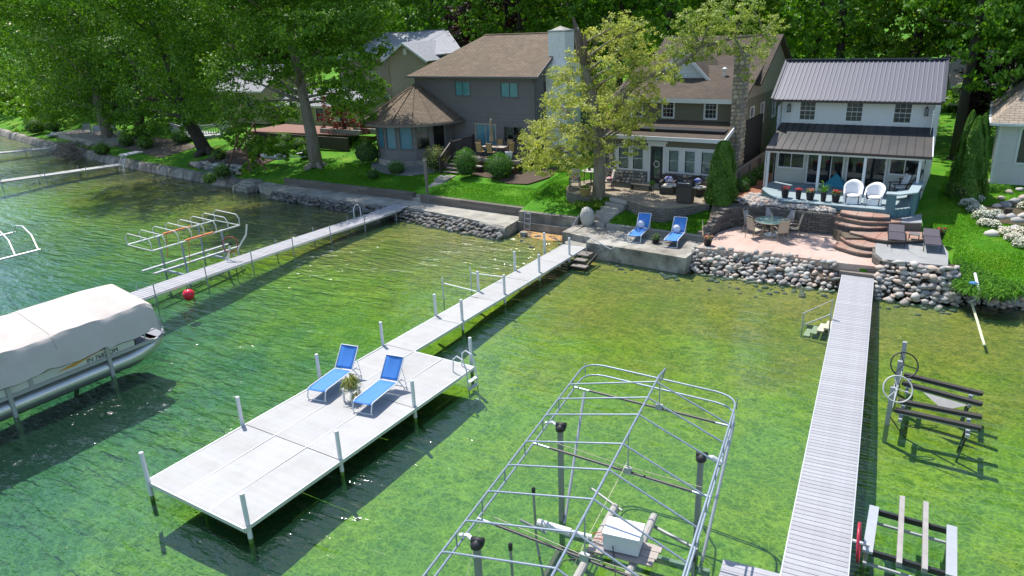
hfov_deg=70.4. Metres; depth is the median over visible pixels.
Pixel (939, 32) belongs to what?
broadleaf tree
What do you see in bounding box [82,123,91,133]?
garden bench
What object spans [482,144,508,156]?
dining table
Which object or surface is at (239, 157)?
shaded soil
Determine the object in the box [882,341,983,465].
watercraft lift
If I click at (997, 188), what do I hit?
ornamental grass
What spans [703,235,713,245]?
flower pot
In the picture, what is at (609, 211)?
garden stair
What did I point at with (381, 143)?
window
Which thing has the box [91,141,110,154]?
garden bush
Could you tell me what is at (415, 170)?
gravel bed
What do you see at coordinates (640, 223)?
round pillow
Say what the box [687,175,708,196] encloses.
wicker armchair
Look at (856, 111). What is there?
window
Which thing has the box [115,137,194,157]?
bank soil
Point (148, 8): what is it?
leaning tree
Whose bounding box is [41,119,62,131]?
shade bush
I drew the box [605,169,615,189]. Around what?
slat chair
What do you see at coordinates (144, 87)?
shadow tree
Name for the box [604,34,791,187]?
olive house
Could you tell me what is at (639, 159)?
window
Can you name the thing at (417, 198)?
garden step
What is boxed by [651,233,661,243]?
flower pot
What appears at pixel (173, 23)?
broadleaf tree
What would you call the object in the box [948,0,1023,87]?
broadleaf tree
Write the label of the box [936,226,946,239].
flower pot
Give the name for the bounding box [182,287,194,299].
red buoy
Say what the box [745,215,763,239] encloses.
patio chair
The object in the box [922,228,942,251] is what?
sun lounger
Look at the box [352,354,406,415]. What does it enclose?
sun lounger
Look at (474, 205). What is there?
timber wall
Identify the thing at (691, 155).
window
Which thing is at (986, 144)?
cedar spire
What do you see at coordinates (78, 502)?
lake bed
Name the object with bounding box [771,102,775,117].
window
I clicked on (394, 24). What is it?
broadleaf tree
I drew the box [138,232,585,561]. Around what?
dock
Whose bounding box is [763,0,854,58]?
broadleaf tree
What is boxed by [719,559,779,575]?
dock section
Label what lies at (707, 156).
window
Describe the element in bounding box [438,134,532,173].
timber deck
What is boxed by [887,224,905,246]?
sun lounger
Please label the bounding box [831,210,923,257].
flagstone stair
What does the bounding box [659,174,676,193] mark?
wicker armchair
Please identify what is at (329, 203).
rock revetment
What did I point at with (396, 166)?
bush
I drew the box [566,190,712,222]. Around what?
brick patio
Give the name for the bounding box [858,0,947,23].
broadleaf tree
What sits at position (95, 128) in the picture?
garden bench
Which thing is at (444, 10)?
broadleaf tree
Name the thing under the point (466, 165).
clipped bush
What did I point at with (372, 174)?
bush
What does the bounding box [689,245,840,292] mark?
stone bank
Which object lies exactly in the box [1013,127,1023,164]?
window
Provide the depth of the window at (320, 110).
68.88 m
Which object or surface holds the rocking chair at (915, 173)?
on the teal deck at (899, 203)
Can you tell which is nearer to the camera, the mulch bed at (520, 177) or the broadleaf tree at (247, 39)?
the mulch bed at (520, 177)
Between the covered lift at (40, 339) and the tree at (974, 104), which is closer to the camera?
the covered lift at (40, 339)
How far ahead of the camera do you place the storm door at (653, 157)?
39.90 m
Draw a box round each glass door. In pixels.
[805,155,844,184]
[845,157,863,181]
[864,158,887,187]
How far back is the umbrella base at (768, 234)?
33.70 m
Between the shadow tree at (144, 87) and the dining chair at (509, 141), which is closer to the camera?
the dining chair at (509, 141)
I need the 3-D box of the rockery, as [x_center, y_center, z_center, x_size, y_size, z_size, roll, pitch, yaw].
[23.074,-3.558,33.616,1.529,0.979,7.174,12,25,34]
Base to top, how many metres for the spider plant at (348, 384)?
0.801 m
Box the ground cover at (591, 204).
[572,196,609,207]
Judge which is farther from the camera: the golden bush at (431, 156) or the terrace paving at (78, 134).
the terrace paving at (78, 134)
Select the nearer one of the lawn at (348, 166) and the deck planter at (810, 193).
the deck planter at (810, 193)
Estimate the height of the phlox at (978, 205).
0.889 m
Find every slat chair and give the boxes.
[568,168,580,189]
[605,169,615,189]
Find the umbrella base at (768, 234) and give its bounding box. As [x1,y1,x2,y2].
[764,214,776,236]
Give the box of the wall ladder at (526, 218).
[524,210,530,231]
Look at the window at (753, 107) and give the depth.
42.28 m
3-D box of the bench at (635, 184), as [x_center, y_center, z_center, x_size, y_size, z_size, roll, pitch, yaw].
[7.009,-5.483,39.397,1.250,0.290,0.300,10,24,31]
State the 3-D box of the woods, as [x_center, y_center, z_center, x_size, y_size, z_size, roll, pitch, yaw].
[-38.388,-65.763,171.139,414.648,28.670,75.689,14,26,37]
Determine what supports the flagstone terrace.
on the ground at (928, 208)
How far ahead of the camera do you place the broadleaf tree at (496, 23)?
74.85 m
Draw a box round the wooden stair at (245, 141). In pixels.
[237,122,256,150]
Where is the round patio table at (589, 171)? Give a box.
[582,168,592,184]
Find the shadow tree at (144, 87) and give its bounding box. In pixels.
[56,0,193,139]
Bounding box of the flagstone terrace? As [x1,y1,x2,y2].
[872,242,947,274]
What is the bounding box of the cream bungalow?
[276,88,390,127]
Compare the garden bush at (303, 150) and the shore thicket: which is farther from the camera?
the shore thicket
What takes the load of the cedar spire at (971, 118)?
on the ground at (928, 208)
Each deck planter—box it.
[781,186,790,197]
[795,188,802,198]
[805,188,816,200]
[815,180,831,201]
[831,189,841,202]
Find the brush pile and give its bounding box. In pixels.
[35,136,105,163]
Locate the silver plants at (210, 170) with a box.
[200,159,235,179]
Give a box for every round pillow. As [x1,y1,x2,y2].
[637,220,644,227]
[672,224,680,232]
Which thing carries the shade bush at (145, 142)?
on the bank soil at (162, 147)
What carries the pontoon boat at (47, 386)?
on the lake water
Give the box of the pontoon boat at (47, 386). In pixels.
[0,326,163,421]
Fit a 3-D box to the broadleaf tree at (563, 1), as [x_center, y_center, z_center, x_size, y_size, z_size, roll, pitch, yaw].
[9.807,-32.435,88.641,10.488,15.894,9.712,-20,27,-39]
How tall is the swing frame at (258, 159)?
2.812 m
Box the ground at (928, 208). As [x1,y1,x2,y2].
[0,0,1023,303]
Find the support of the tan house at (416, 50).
on the ground at (928, 208)
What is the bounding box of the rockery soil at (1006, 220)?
[984,203,1023,224]
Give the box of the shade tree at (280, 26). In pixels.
[153,0,403,174]
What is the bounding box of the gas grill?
[666,179,702,203]
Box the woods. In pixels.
[0,0,992,72]
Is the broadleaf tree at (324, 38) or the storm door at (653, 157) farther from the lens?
the broadleaf tree at (324, 38)
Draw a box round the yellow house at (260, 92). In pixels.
[214,64,313,123]
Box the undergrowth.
[199,59,989,117]
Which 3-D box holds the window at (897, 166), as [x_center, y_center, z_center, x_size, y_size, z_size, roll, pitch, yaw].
[19.136,-5.963,35.302,1.390,0.940,0.380,10,24,31]
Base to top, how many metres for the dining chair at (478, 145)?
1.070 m
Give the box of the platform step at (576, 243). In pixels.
[565,240,585,257]
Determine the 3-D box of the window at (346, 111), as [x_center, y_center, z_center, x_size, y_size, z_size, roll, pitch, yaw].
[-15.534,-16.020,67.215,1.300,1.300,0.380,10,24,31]
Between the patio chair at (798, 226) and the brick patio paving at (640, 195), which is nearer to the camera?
the patio chair at (798, 226)
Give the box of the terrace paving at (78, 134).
[57,129,135,146]
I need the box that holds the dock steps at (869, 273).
[839,268,879,279]
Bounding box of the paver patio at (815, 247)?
[696,226,875,286]
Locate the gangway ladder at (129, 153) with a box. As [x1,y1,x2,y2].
[119,151,142,173]
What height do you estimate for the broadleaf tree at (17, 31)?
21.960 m
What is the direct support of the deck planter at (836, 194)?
on the teal deck at (899, 203)
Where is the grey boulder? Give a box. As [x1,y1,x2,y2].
[580,207,594,225]
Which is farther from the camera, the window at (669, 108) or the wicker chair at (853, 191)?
the window at (669, 108)
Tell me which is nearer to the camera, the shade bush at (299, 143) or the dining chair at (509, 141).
the dining chair at (509, 141)
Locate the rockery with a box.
[983,187,1023,236]
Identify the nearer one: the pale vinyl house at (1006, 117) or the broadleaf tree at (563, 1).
the pale vinyl house at (1006, 117)
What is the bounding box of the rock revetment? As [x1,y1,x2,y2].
[267,191,502,240]
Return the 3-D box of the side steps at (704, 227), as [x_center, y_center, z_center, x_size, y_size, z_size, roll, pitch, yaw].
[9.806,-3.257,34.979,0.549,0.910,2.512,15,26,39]
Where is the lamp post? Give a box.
[423,158,428,193]
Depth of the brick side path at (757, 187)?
38.34 m
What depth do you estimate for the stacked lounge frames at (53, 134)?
80.49 m
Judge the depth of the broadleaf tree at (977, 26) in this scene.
40.22 m
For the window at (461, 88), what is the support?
in the grey house at (502, 82)
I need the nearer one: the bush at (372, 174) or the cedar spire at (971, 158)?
the cedar spire at (971, 158)
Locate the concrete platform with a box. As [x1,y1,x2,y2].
[570,225,703,276]
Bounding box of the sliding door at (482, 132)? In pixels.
[475,123,496,151]
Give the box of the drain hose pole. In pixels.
[970,273,985,346]
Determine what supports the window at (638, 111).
in the olive house at (706, 110)
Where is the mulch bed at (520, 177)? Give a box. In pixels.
[472,167,558,183]
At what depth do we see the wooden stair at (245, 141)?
60.82 m
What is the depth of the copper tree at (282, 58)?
85.34 m
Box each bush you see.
[21,116,46,134]
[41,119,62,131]
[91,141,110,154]
[116,133,134,147]
[134,131,150,139]
[135,136,153,148]
[168,129,189,143]
[202,172,217,184]
[210,148,226,159]
[211,163,231,178]
[244,147,262,157]
[272,139,287,154]
[274,132,293,144]
[290,137,306,150]
[296,146,307,158]
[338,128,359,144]
[351,135,379,164]
[366,167,379,178]
[388,159,405,174]
[419,144,448,171]
[453,147,477,178]
[479,161,486,169]
[483,152,515,179]
[527,148,543,159]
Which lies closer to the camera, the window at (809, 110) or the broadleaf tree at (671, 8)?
the window at (809, 110)
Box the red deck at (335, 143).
[247,124,375,150]
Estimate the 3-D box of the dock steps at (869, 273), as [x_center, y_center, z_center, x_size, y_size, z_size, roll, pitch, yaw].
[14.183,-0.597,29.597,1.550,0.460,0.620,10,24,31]
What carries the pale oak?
on the ground at (928, 208)
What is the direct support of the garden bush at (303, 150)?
on the ground at (928, 208)
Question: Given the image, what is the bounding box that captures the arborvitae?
[703,140,739,206]
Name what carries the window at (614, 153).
in the olive house at (706, 110)
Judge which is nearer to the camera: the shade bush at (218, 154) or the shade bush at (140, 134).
the shade bush at (218, 154)
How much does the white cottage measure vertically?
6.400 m
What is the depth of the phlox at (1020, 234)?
30.97 m
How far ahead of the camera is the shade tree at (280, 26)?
50.47 m
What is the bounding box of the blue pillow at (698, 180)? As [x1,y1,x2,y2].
[695,178,701,183]
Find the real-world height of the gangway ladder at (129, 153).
1.717 m
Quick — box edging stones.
[190,161,251,174]
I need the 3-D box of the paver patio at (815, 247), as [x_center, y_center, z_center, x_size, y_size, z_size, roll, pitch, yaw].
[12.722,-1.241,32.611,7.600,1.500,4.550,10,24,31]
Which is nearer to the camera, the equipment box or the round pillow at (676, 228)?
the equipment box
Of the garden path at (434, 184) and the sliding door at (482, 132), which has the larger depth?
the sliding door at (482, 132)
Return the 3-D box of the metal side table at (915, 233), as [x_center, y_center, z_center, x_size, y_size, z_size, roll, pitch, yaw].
[16.909,-2.084,30.521,0.400,0.440,0.400,10,24,31]
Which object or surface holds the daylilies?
on the ground at (928, 208)
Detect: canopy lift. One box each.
[125,210,247,288]
[422,363,737,575]
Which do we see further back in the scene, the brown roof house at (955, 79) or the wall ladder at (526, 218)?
the brown roof house at (955, 79)
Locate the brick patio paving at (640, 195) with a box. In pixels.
[566,180,712,207]
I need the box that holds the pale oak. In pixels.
[516,0,790,203]
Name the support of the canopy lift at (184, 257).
on the lake bed at (78, 502)
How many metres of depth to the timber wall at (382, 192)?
47.83 m
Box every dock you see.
[0,146,60,156]
[0,163,121,196]
[131,204,409,329]
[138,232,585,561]
[779,274,873,575]
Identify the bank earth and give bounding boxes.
[705,205,739,231]
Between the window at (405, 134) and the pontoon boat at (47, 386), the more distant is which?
the window at (405, 134)
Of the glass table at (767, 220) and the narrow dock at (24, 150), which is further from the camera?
the narrow dock at (24, 150)
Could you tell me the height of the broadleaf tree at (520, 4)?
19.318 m
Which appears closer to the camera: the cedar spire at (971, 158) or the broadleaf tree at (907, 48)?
the cedar spire at (971, 158)
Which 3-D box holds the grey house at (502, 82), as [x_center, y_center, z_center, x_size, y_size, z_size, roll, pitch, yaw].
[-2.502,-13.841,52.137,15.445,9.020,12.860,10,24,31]
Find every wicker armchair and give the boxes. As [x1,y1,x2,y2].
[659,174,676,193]
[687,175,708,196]
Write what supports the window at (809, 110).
in the white cottage
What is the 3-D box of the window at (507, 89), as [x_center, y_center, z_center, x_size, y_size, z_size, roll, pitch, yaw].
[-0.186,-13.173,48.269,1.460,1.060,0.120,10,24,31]
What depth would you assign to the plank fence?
40.33 m
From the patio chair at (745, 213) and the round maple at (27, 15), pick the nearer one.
the patio chair at (745, 213)
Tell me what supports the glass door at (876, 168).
in the white cottage
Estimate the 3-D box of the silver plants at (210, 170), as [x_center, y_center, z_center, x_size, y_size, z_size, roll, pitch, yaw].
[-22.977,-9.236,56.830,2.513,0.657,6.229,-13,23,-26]
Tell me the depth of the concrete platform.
33.85 m
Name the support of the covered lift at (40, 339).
on the lake bed at (78, 502)
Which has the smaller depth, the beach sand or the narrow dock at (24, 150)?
the beach sand
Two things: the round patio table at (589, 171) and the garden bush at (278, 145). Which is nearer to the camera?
the round patio table at (589, 171)
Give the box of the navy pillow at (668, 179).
[664,176,673,182]
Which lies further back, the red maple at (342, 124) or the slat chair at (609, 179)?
the red maple at (342, 124)
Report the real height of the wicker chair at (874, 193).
0.938 m
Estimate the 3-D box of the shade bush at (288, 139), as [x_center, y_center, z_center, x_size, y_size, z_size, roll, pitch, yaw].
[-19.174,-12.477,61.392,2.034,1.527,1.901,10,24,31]
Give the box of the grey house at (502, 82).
[361,26,598,166]
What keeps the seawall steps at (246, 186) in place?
on the ground at (928, 208)
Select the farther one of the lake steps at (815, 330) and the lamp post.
the lamp post
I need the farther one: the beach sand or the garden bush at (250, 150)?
the garden bush at (250, 150)
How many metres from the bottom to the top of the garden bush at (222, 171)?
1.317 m
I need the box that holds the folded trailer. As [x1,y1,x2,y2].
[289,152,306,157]
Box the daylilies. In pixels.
[947,256,1023,302]
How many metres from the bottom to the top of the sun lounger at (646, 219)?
0.990 m
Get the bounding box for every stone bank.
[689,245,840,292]
[872,259,962,311]
[954,290,1023,311]
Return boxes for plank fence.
[731,151,773,191]
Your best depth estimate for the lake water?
43.04 m
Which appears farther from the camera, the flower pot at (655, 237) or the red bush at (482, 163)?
the red bush at (482, 163)
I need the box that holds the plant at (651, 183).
[647,180,655,185]
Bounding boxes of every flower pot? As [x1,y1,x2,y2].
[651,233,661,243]
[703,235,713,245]
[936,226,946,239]
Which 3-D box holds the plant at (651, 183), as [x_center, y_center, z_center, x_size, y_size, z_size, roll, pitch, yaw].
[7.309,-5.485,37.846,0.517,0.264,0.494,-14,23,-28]
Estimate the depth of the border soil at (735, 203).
35.48 m
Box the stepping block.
[519,231,527,235]
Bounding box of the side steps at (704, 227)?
[697,206,725,234]
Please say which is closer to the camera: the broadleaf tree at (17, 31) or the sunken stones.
the sunken stones
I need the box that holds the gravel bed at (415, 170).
[371,161,449,175]
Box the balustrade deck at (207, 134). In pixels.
[169,121,243,138]
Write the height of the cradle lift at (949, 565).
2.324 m
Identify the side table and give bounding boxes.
[341,385,360,403]
[907,232,919,244]
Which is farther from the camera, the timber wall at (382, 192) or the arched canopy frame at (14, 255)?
the timber wall at (382, 192)
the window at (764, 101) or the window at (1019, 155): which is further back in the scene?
the window at (764, 101)
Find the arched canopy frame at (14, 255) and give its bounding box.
[0,225,40,260]
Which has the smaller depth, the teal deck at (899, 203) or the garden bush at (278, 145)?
the teal deck at (899, 203)
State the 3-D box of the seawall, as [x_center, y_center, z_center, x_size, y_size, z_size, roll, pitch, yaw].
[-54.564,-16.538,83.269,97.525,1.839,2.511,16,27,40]
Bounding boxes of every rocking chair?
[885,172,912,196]
[896,168,923,190]
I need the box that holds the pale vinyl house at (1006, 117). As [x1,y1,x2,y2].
[988,80,1023,184]
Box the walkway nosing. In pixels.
[479,222,506,238]
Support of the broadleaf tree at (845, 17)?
on the ground at (928, 208)
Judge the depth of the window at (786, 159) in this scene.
38.15 m
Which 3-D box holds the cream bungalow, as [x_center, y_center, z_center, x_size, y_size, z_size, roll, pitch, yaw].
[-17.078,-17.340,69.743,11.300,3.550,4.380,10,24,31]
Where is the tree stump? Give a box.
[1003,208,1012,213]
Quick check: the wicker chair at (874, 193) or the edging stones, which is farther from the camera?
the edging stones
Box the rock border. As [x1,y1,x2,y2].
[734,192,836,213]
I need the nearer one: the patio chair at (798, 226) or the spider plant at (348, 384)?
the spider plant at (348, 384)
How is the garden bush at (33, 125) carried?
on the ground at (928, 208)
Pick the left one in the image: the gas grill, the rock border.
the gas grill
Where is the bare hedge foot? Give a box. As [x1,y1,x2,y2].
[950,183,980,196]
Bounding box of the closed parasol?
[489,118,494,148]
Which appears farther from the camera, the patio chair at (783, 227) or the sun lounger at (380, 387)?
the patio chair at (783, 227)
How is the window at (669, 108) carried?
in the olive house at (706, 110)
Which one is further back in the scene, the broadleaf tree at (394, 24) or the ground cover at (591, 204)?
the broadleaf tree at (394, 24)
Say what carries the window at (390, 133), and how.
in the grey house at (502, 82)
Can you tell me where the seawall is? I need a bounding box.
[0,128,263,193]
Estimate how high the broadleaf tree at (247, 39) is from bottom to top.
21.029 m
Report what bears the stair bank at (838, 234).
on the ground at (928, 208)
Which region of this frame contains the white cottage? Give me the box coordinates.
[763,58,950,199]
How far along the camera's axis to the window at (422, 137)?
50.47 m
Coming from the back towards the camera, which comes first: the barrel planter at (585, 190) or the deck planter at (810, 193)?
the barrel planter at (585, 190)
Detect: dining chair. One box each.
[475,142,485,157]
[485,143,494,157]
[494,138,502,153]
[504,139,512,154]
[508,142,514,151]
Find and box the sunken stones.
[520,233,1016,321]
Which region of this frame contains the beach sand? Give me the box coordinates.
[519,230,561,240]
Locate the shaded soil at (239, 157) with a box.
[187,148,271,170]
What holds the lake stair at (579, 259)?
attached to the dock at (246, 477)
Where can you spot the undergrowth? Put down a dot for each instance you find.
(949, 98)
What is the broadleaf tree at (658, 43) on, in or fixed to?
on the ground at (928, 208)
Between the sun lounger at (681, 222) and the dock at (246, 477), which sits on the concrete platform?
the sun lounger at (681, 222)
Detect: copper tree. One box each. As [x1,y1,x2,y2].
[229,2,290,63]
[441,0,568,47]
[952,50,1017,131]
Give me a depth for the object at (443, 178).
47.12 m
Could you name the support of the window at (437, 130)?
in the grey house at (502, 82)
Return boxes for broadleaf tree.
[0,20,16,49]
[0,24,31,60]
[2,18,41,48]
[11,6,79,76]
[45,1,151,110]
[102,0,225,104]
[163,0,226,95]
[211,0,319,69]
[296,0,383,86]
[311,0,404,51]
[366,0,442,32]
[394,0,467,38]
[420,0,485,37]
[445,1,524,33]
[458,0,562,42]
[520,0,648,37]
[556,0,619,85]
[558,0,686,115]
[605,0,737,56]
[629,0,702,44]
[680,0,803,52]
[689,0,776,34]
[751,0,885,58]
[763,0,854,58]
[779,0,896,58]
[827,0,1000,63]
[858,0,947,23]
[898,0,1023,160]
[902,0,1009,120]
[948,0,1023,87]
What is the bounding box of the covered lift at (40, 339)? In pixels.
[0,284,161,449]
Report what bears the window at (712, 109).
in the olive house at (706, 110)
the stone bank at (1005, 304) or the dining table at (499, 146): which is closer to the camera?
the stone bank at (1005, 304)
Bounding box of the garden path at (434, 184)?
[428,182,442,186]
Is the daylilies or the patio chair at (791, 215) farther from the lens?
the patio chair at (791, 215)
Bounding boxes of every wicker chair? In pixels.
[843,179,863,203]
[863,182,885,205]
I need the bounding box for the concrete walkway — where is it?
[258,182,518,237]
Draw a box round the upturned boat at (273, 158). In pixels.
[260,154,285,159]
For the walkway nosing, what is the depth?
39.10 m
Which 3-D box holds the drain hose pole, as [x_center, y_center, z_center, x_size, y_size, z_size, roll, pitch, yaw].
[16.762,0.695,25.915,0.198,1.311,4.080,7,22,23]
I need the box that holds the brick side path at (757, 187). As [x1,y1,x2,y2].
[737,172,772,197]
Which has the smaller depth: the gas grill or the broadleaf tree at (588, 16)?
the gas grill
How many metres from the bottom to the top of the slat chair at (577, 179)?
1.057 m
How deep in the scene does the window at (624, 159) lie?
40.87 m
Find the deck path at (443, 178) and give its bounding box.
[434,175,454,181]
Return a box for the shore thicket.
[0,51,201,131]
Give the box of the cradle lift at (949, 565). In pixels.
[852,495,956,575]
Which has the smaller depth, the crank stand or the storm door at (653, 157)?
the crank stand
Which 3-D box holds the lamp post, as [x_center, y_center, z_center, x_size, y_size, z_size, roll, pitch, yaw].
[-5.298,-6.900,44.709,0.200,2.250,0.200,10,24,31]
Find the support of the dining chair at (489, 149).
on the timber deck at (448, 152)
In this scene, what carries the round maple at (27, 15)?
on the ground at (928, 208)
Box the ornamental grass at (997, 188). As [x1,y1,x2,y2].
[985,181,1013,193]
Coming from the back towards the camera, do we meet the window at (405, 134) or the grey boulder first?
the window at (405, 134)
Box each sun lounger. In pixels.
[307,344,360,401]
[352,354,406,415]
[627,212,651,242]
[663,216,687,247]
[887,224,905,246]
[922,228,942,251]
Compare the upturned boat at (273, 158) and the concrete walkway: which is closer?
the concrete walkway
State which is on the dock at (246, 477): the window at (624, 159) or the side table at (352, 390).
the side table at (352, 390)
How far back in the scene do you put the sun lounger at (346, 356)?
22.52 m
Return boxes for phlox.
[958,194,1003,227]
[997,201,1023,248]
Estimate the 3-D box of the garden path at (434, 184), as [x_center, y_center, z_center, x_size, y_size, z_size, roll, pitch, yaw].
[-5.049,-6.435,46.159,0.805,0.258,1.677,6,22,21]
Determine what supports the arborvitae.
on the ground at (928, 208)
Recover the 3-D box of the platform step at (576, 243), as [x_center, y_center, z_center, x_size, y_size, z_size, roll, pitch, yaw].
[3.223,-1.546,35.922,1.459,1.320,0.690,16,27,40]
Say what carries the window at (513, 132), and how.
in the grey house at (502, 82)
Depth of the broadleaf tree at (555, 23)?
62.36 m
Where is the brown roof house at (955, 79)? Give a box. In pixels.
[946,50,1016,105]
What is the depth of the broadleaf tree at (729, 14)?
70.67 m
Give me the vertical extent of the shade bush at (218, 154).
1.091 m
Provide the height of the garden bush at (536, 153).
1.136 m
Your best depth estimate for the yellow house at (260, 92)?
71.91 m
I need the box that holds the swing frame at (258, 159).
[228,134,266,172]
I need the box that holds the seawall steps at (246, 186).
[232,178,262,194]
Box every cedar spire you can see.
[944,110,975,197]
[948,115,986,202]
[976,112,990,200]
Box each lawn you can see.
[288,161,592,203]
[609,210,710,233]
[930,170,1023,283]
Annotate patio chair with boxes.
[742,207,758,233]
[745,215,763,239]
[764,205,776,230]
[772,219,790,242]
[777,207,795,233]
[786,212,803,236]
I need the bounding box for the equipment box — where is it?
[555,516,662,575]
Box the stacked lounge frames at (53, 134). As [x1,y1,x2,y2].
[46,131,69,135]
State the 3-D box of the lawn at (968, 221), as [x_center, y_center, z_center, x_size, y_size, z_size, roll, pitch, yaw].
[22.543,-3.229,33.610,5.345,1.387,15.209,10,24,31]
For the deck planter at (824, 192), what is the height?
0.940 m
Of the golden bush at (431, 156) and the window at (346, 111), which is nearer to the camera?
the golden bush at (431, 156)
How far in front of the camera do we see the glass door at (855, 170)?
36.67 m
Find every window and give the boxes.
[314,108,325,121]
[338,109,348,121]
[377,127,384,148]
[385,128,398,149]
[398,128,413,149]
[415,126,430,149]
[431,125,445,147]
[454,81,470,96]
[499,82,518,98]
[503,126,522,142]
[605,148,615,167]
[618,146,629,168]
[630,102,642,116]
[632,147,643,169]
[661,103,674,118]
[668,149,679,172]
[684,150,695,173]
[700,151,713,174]
[703,104,717,119]
[750,105,754,118]
[760,101,764,121]
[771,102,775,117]
[777,153,805,168]
[797,102,817,121]
[843,103,865,123]
[888,159,918,176]
[890,104,914,124]
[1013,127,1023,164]
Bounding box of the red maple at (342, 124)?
[312,91,375,139]
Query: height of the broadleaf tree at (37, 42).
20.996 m
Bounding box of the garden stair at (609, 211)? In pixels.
[592,197,626,226]
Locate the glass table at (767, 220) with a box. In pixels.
[754,216,788,234]
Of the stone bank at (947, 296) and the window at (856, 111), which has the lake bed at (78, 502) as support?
the stone bank at (947, 296)
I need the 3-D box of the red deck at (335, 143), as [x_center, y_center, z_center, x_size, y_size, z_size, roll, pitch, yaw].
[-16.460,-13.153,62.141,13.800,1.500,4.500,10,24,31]
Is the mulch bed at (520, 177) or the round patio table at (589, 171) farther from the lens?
the mulch bed at (520, 177)
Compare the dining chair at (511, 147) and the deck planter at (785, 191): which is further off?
the dining chair at (511, 147)
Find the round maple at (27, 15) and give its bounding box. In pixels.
[0,0,141,137]
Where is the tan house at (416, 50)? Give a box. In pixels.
[337,29,459,98]
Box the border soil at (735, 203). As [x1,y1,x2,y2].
[724,200,839,213]
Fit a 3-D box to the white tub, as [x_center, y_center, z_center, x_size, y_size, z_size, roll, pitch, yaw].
[-0.205,-8.636,47.230,0.438,0.470,0.438,-7,21,-11]
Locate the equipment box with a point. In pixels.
(618, 538)
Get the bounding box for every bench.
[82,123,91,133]
[90,125,115,135]
[629,183,650,190]
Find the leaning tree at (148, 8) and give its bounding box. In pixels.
[20,0,223,157]
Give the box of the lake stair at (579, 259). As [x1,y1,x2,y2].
[568,235,614,273]
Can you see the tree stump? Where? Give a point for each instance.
(1007, 210)
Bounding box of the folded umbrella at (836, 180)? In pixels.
[822,173,845,187]
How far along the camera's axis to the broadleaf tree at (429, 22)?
75.77 m
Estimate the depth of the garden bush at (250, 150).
59.33 m
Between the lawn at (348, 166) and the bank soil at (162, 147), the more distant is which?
the bank soil at (162, 147)
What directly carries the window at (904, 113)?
in the white cottage
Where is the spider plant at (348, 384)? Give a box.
[338,373,361,401]
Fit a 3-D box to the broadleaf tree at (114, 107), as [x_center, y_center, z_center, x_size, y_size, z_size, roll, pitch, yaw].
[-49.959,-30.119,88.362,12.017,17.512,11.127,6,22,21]
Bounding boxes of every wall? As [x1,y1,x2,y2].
[283,178,415,200]
[420,194,522,215]
[517,210,584,244]
[606,223,702,241]
[703,206,835,235]
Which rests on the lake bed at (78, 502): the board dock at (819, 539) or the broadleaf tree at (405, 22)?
the board dock at (819, 539)
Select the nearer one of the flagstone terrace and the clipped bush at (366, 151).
the flagstone terrace
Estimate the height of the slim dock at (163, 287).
2.553 m
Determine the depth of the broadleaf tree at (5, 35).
129.63 m
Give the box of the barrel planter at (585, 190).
[579,184,591,195]
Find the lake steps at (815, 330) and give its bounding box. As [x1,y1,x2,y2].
[800,300,832,337]
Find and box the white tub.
[505,151,512,158]
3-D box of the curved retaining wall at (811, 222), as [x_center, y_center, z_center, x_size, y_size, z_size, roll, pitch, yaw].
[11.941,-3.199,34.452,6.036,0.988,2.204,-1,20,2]
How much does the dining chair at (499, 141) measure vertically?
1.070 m
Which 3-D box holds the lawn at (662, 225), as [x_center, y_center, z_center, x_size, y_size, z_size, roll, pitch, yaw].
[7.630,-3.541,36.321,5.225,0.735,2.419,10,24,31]
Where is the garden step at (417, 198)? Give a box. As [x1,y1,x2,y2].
[413,194,420,200]
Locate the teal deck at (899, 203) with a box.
[761,181,923,218]
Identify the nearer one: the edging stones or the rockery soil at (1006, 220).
the rockery soil at (1006, 220)
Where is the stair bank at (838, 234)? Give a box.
[833,228,864,240]
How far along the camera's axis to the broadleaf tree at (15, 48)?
139.20 m
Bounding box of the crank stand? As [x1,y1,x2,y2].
[222,236,237,259]
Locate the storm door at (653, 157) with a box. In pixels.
[650,146,662,182]
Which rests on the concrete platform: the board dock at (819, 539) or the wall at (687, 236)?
the wall at (687, 236)
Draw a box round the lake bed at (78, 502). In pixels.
[0,136,1023,575]
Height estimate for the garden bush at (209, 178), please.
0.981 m
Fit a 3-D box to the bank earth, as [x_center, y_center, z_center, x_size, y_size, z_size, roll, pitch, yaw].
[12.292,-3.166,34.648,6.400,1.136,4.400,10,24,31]

